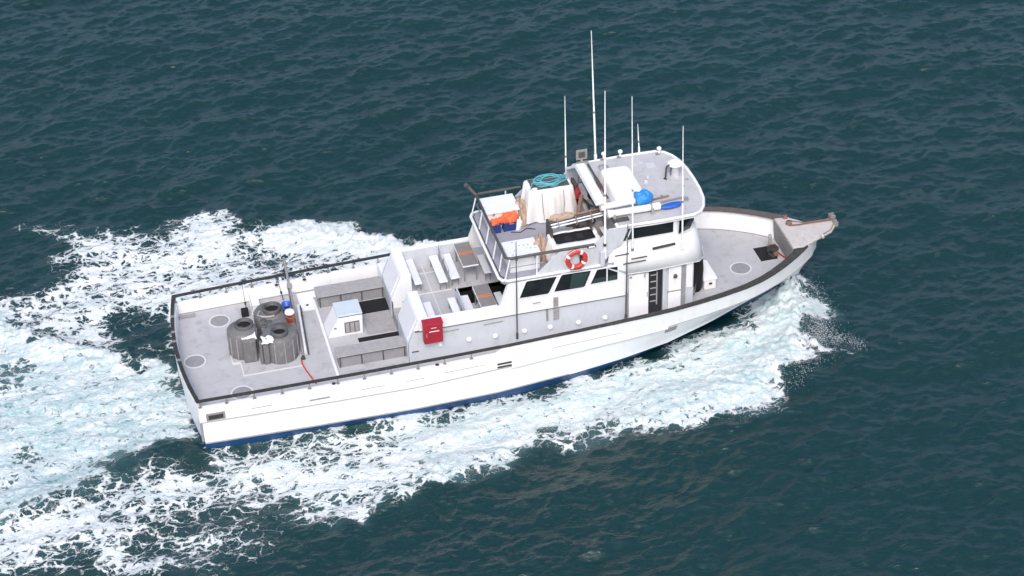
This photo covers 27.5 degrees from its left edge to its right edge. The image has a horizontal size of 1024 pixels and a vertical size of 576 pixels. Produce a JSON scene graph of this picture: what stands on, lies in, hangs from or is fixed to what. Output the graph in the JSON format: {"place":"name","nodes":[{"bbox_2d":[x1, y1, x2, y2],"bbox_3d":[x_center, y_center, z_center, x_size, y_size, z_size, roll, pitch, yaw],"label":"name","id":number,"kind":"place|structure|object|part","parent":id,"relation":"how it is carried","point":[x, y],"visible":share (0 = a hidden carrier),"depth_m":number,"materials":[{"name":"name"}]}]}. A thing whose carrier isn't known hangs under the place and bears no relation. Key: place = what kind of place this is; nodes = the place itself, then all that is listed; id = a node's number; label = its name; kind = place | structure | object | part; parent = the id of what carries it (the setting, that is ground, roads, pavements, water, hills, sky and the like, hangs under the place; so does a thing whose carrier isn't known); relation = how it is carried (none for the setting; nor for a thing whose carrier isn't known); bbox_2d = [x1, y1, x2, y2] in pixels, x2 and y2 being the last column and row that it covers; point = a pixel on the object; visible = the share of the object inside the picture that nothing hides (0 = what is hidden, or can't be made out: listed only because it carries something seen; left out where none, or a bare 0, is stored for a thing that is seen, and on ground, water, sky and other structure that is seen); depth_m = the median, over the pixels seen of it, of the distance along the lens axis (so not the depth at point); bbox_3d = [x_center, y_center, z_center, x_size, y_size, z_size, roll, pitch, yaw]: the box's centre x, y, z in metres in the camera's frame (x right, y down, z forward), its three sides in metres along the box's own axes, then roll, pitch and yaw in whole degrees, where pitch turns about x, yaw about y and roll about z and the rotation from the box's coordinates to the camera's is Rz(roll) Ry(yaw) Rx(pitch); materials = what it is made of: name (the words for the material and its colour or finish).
{"place":"outdoors","nodes":[
{"label":"outdoors","id":0,"kind":"place"},
{"bbox_2d":[0,0,1023,575],"bbox_3d":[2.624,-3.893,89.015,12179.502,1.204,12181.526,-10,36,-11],"label":"water","id":1,"kind":"structure","parent":0,"point":[156,156],"depth_m":85.34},
{"bbox_2d":[170,30,837,448],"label":"fishing boat","id":2,"kind":"object","parent":1,"relation":"on","point":[626,292],"visible":0.91,"depth_m":78.26,"materials":[{"name":"white paint"}]},
{"bbox_2d":[226,318,258,362],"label":"bait tank","id":3,"kind":"object","parent":2,"relation":"on","point":[246,350],"visible":1,"depth_m":77.94,"materials":[{"name":"black plastic"}]},
{"bbox_2d":[241,332,256,339],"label":"cloth","id":4,"kind":"object","parent":3,"relation":"on","point":[253,335],"visible":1,"depth_m":77.72,"materials":[{"name":"white fabric"}]},
{"bbox_2d":[241,307,248,317],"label":"tackle crate","id":5,"kind":"object","parent":2,"relation":"on","point":[245,312],"visible":1,"depth_m":80.40,"materials":[{"name":"black plastic"}]},
{"bbox_2d":[249,297,259,314],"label":"cooler","id":6,"kind":"object","parent":2,"relation":"on","point":[254,302],"visible":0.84,"depth_m":80.48,"materials":[{"name":"white paint"}]},
{"bbox_2d":[249,296,260,340],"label":"fishing rod","id":7,"kind":"object","parent":2,"relation":"on","point":[258,332],"visible":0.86,"depth_m":78.52,"materials":[{"name":"black plastic"}]},
{"bbox_2d":[253,301,298,364],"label":"bait tank","id":8,"kind":"object","parent":2,"relation":"on","point":[270,318],"visible":0.97,"depth_m":77.97,"materials":[{"name":"black plastic"}]},
{"bbox_2d":[260,335,273,344],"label":"cloth","id":9,"kind":"object","parent":8,"relation":"on","point":[270,339],"visible":1,"depth_m":77.45,"materials":[{"name":"white fabric"}]},
{"bbox_2d":[281,301,290,313],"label":"bucket","id":10,"kind":"object","parent":2,"relation":"on","point":[286,305],"visible":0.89,"depth_m":78.79,"materials":[{"name":"blue plastic"}]},
{"bbox_2d":[285,308,293,322],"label":"bucket","id":11,"kind":"object","parent":2,"relation":"on","point":[289,313],"visible":1,"depth_m":78.21,"materials":[{"name":"orange plastic"}]},
{"bbox_2d":[282,257,309,359],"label":"boom pole","id":12,"kind":"object","parent":2,"relation":"on","point":[299,309],"visible":0.98,"depth_m":79.46,"materials":[{"name":"metal"}]},
{"bbox_2d":[301,359,316,383],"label":"hose","id":13,"kind":"object","parent":2,"relation":"on","point":[306,370],"visible":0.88,"depth_m":77.56,"materials":[{"name":"red plastic"}]},
{"bbox_2d":[324,299,362,338],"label":"housing","id":14,"kind":"object","parent":2,"relation":"on","point":[343,318],"visible":1,"depth_m":79.21,"materials":[{"name":"white paint"}]},
{"bbox_2d":[314,276,383,307],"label":"work bench","id":15,"kind":"object","parent":2,"relation":"on","point":[359,290],"visible":0.98,"depth_m":81.04,"materials":[{"name":"white metal"}]},
{"bbox_2d":[334,336,405,367],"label":"work bench","id":16,"kind":"object","parent":2,"relation":"on","point":[370,351],"visible":1,"depth_m":77.88,"materials":[{"name":"white metal"}]},
{"bbox_2d":[405,259,421,290],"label":"bench","id":17,"kind":"object","parent":2,"relation":"on","point":[413,271],"visible":0.86,"depth_m":80.12,"materials":[{"name":"metal"}]},
{"bbox_2d":[422,302,435,316],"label":"bench","id":18,"kind":"object","parent":2,"relation":"on","point":[428,308],"visible":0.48,"depth_m":78.13,"materials":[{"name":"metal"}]},
{"bbox_2d":[421,317,442,343],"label":"red locker","id":19,"kind":"object","parent":2,"relation":"on","point":[432,330],"visible":1,"depth_m":76.82,"materials":[{"name":"metal"}]},
{"bbox_2d":[429,255,447,289],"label":"bench","id":20,"kind":"object","parent":2,"relation":"on","point":[438,268],"visible":1,"depth_m":80.24,"materials":[{"name":"metal"}]},
{"bbox_2d":[438,244,449,287],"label":"backrest","id":21,"kind":"object","parent":2,"relation":"on","point":[443,262],"visible":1,"depth_m":80.14,"materials":[{"name":"metal"}]},
{"bbox_2d":[441,253,459,285],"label":"bench","id":22,"kind":"object","parent":2,"relation":"on","point":[453,273],"visible":0.93,"depth_m":80.33,"materials":[{"name":"metal"}]},
{"bbox_2d":[447,297,459,312],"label":"bench","id":23,"kind":"object","parent":2,"relation":"on","point":[453,304],"visible":0.68,"depth_m":78.35,"materials":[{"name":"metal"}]},
{"bbox_2d":[456,287,465,310],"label":"backrest","id":24,"kind":"object","parent":2,"relation":"on","point":[463,307],"visible":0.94,"depth_m":77.98,"materials":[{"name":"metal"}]},
{"bbox_2d":[453,241,478,281],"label":"table","id":25,"kind":"object","parent":2,"relation":"on","point":[464,252],"visible":1,"depth_m":80.40,"materials":[{"name":"orange paint"}]},
{"bbox_2d":[461,295,473,309],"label":"bench","id":26,"kind":"object","parent":2,"relation":"on","point":[467,302],"visible":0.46,"depth_m":78.44,"materials":[{"name":"metal"}]},
{"bbox_2d":[472,284,496,307],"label":"table","id":27,"kind":"object","parent":2,"relation":"on","point":[484,295],"visible":1,"depth_m":78.20,"materials":[{"name":"orange paint"}]},
{"bbox_2d":[477,254,491,280],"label":"bench","id":28,"kind":"object","parent":2,"relation":"on","point":[484,264],"visible":1,"depth_m":80.44,"materials":[{"name":"metal"}]},
{"bbox_2d":[490,222,500,233],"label":"crate","id":29,"kind":"object","parent":2,"relation":"on","point":[497,228],"visible":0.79,"depth_m":79.28,"materials":[{"name":"blue plastic"}]},
{"bbox_2d":[490,218,500,225],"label":"life jacket","id":30,"kind":"object","parent":29,"relation":"on","point":[495,221],"visible":0.96,"depth_m":79.26,"materials":[{"name":"orange fabric"}]},
{"bbox_2d":[494,291,501,303],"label":"bench","id":31,"kind":"object","parent":2,"relation":"on","point":[498,296],"visible":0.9,"depth_m":78.73,"materials":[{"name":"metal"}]},
{"bbox_2d":[480,193,519,229],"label":"storage locker","id":32,"kind":"object","parent":2,"relation":"on","point":[494,207],"visible":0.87,"depth_m":79.57,"materials":[{"name":"metal"}]},
{"bbox_2d":[502,222,516,231],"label":"crate","id":33,"kind":"object","parent":2,"relation":"on","point":[506,227],"visible":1,"depth_m":79.41,"materials":[{"name":"blue plastic"}]},
{"bbox_2d":[498,210,518,224],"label":"life jacket","id":34,"kind":"object","parent":33,"relation":"on","point":[509,217],"visible":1,"depth_m":79.28,"materials":[{"name":"orange fabric"}]},
{"bbox_2d":[516,217,521,230],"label":"rag","id":35,"kind":"object","parent":2,"relation":"on","point":[519,223],"visible":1,"depth_m":79.48,"materials":[{"name":"white fabric"}]},
{"bbox_2d":[515,197,526,226],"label":"canvas bag","id":36,"kind":"object","parent":2,"relation":"on","point":[520,203],"visible":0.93,"depth_m":79.60,"materials":[{"name":"beige fabric"}]},
{"bbox_2d":[501,237,540,272],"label":"storage locker","id":37,"kind":"object","parent":2,"relation":"on","point":[525,246],"visible":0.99,"depth_m":77.23,"materials":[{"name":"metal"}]},
{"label":"window","id":38,"kind":"part","parent":2,"relation":"part of","materials":[{"name":"black glass"}]},
{"bbox_2d":[533,233,545,261],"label":"canvas bag","id":39,"kind":"object","parent":2,"relation":"on","point":[540,241],"visible":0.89,"depth_m":77.50,"materials":[{"name":"beige fabric"}]},
{"bbox_2d":[521,174,576,223],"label":"covered box","id":40,"kind":"object","parent":2,"relation":"on","point":[543,204],"visible":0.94,"depth_m":79.59,"materials":[{"name":"fabric"}]},
{"bbox_2d":[530,173,567,189],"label":"rope coil","id":41,"kind":"object","parent":40,"relation":"on","point":[541,182],"visible":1,"depth_m":79.65,"materials":[{"name":"teal fabric"}]},
{"bbox_2d":[574,186,580,198],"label":"red bag","id":42,"kind":"object","parent":40,"relation":"hanging from","point":[577,190],"visible":1,"depth_m":79.55,"materials":[{"name":"red fabric"}]},
{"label":"window","id":43,"kind":"part","parent":2,"relation":"part of","materials":[{"name":"black glass"}]},
{"bbox_2d":[545,227,600,266],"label":"open box","id":44,"kind":"object","parent":2,"relation":"on","point":[572,237],"visible":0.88,"depth_m":77.44,"materials":[{"name":"white plastic"}]},
{"bbox_2d":[548,208,599,220],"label":"lashed pole","id":45,"kind":"object","parent":2,"relation":"on","point":[587,211],"visible":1,"depth_m":77.83,"materials":[{"name":"brown wood"}]},
{"bbox_2d":[550,212,575,220],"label":"canvas roll","id":46,"kind":"object","parent":45,"relation":"on","point":[562,216],"visible":1,"depth_m":77.49,"materials":[{"name":"beige fabric"}]},
{"bbox_2d":[571,177,578,204],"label":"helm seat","id":47,"kind":"object","parent":2,"relation":"on","point":[573,182],"visible":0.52,"depth_m":79.99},
{"bbox_2d":[564,249,588,270],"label":"life ring","id":48,"kind":"object","parent":2,"relation":"hanging from","point":[581,264],"visible":1,"depth_m":76.89,"materials":[{"name":"red plastic"}]},
{"bbox_2d":[549,210,603,223],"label":"lashed pole","id":49,"kind":"object","parent":2,"relation":"on","point":[580,215],"visible":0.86,"depth_m":77.68,"materials":[{"name":"grey metal"}]},
{"bbox_2d":[551,214,602,227],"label":"lashed pole","id":50,"kind":"object","parent":2,"relation":"on","point":[577,221],"visible":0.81,"depth_m":77.46,"materials":[{"name":"white metal"}]},
{"bbox_2d":[550,212,603,225],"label":"lashed pole","id":51,"kind":"object","parent":2,"relation":"on","point":[577,218],"visible":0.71,"depth_m":77.54,"materials":[{"name":"white metal"}]},
{"bbox_2d":[573,194,583,228],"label":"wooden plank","id":52,"kind":"object","parent":2,"relation":"on","point":[580,201],"visible":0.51,"depth_m":79.17,"materials":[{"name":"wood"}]},
{"bbox_2d":[566,216,595,227],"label":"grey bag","id":53,"kind":"object","parent":2,"relation":"on","point":[581,224],"visible":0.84,"depth_m":78.16,"materials":[{"name":"grey fabric"}]},
{"bbox_2d":[583,198,593,209],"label":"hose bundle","id":54,"kind":"object","parent":2,"relation":"on","point":[587,203],"visible":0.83,"depth_m":78.96,"materials":[{"name":"black rubber"}]},
{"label":"window","id":55,"kind":"part","parent":2,"relation":"part of","materials":[{"name":"black glass"}]},
{"bbox_2d":[599,198,635,210],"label":"storage tube","id":56,"kind":"object","parent":2,"relation":"on","point":[618,203],"visible":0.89,"depth_m":77.61,"materials":[{"name":"white plastic"}]},
{"bbox_2d":[617,149,622,158],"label":"deck light","id":57,"kind":"object","parent":2,"relation":"on","point":[620,151],"visible":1,"depth_m":80.71,"materials":[{"name":"white paint"}]},
{"bbox_2d":[599,166,641,201],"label":"covered raft","id":58,"kind":"object","parent":2,"relation":"on","point":[618,182],"visible":0.91,"depth_m":78.60,"materials":[{"name":"white fabric"}]},
{"bbox_2d":[606,202,660,217],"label":"storage tube","id":59,"kind":"object","parent":2,"relation":"on","point":[628,210],"visible":0.98,"depth_m":77.29,"materials":[{"name":"white plastic"}]},
{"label":"sliding door","id":60,"kind":"part","parent":2,"relation":"part of","materials":[{"name":"white paint"}]},
{"bbox_2d":[633,189,652,204],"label":"blue cover","id":61,"kind":"object","parent":2,"relation":"on","point":[643,196],"visible":0.98,"depth_m":77.61,"materials":[{"name":"blue fabric"}]},
{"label":"doorway","id":62,"kind":"part","parent":2,"relation":"part of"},
{"bbox_2d":[655,146,660,155],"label":"deck light","id":63,"kind":"object","parent":2,"relation":"on","point":[658,149],"visible":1,"depth_m":80.83,"materials":[{"name":"white paint"}]},
{"bbox_2d":[651,195,668,200],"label":"short bar","id":64,"kind":"object","parent":2,"relation":"on","point":[662,197],"visible":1,"depth_m":78.31,"materials":[{"name":"brown wood"}]},
{"bbox_2d":[663,164,671,179],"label":"black hoop","id":65,"kind":"object","parent":2,"relation":"on","point":[665,178],"visible":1,"depth_m":79.41,"materials":[{"name":"metal"}]},
{"bbox_2d":[661,201,681,208],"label":"paddle float","id":66,"kind":"object","parent":2,"relation":"on","point":[669,205],"visible":0.88,"depth_m":77.70,"materials":[{"name":"blue plastic"}]},
{"bbox_2d":[654,196,688,202],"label":"gaff","id":67,"kind":"object","parent":2,"relation":"on","point":[686,197],"visible":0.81,"depth_m":78.11,"materials":[{"name":"metal"}]},
{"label":"door","id":68,"kind":"part","parent":2,"relation":"part of","materials":[{"name":"white paint"}]},
{"bbox_2d":[667,158,684,180],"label":"radar dome","id":69,"kind":"structure","parent":2,"relation":"on","point":[675,165],"depth_m":79.42,"materials":[{"name":"white plastic"}]},
{"bbox_2d":[693,262,697,294],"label":"hanging garment","id":70,"kind":"object","parent":2,"relation":"hanging from","point":[695,277],"visible":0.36,"depth_m":79.84,"materials":[{"name":"black fabric"}]},
{"bbox_2d":[696,259,703,291],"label":"hanging garment","id":71,"kind":"object","parent":2,"relation":"hanging from","point":[700,274],"visible":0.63,"depth_m":80.06,"materials":[{"name":"black fabric"}]},
{"bbox_2d":[702,260,716,289],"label":"deck box","id":72,"kind":"object","parent":2,"relation":"on","point":[709,278],"visible":0.63,"depth_m":80.60,"materials":[{"name":"white plastic"}]},
{"bbox_2d":[753,246,777,260],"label":"rubber mat","id":73,"kind":"object","parent":2,"relation":"on","point":[761,253],"visible":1,"depth_m":82.65,"materials":[{"name":"black rubber"}]},
{"bbox_2d":[767,234,785,258],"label":"anchor windlass","id":74,"kind":"object","parent":73,"relation":"on","point":[772,250],"visible":0.96,"depth_m":82.38,"materials":[{"name":"grey metal"}]},
{"bbox_2d":[731,276,865,413],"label":"sea spray","id":75,"kind":"object","parent":1,"relation":"on","point":[808,333],"visible":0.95,"depth_m":80.59,"materials":[{"name":"white liquid"}]}
]}

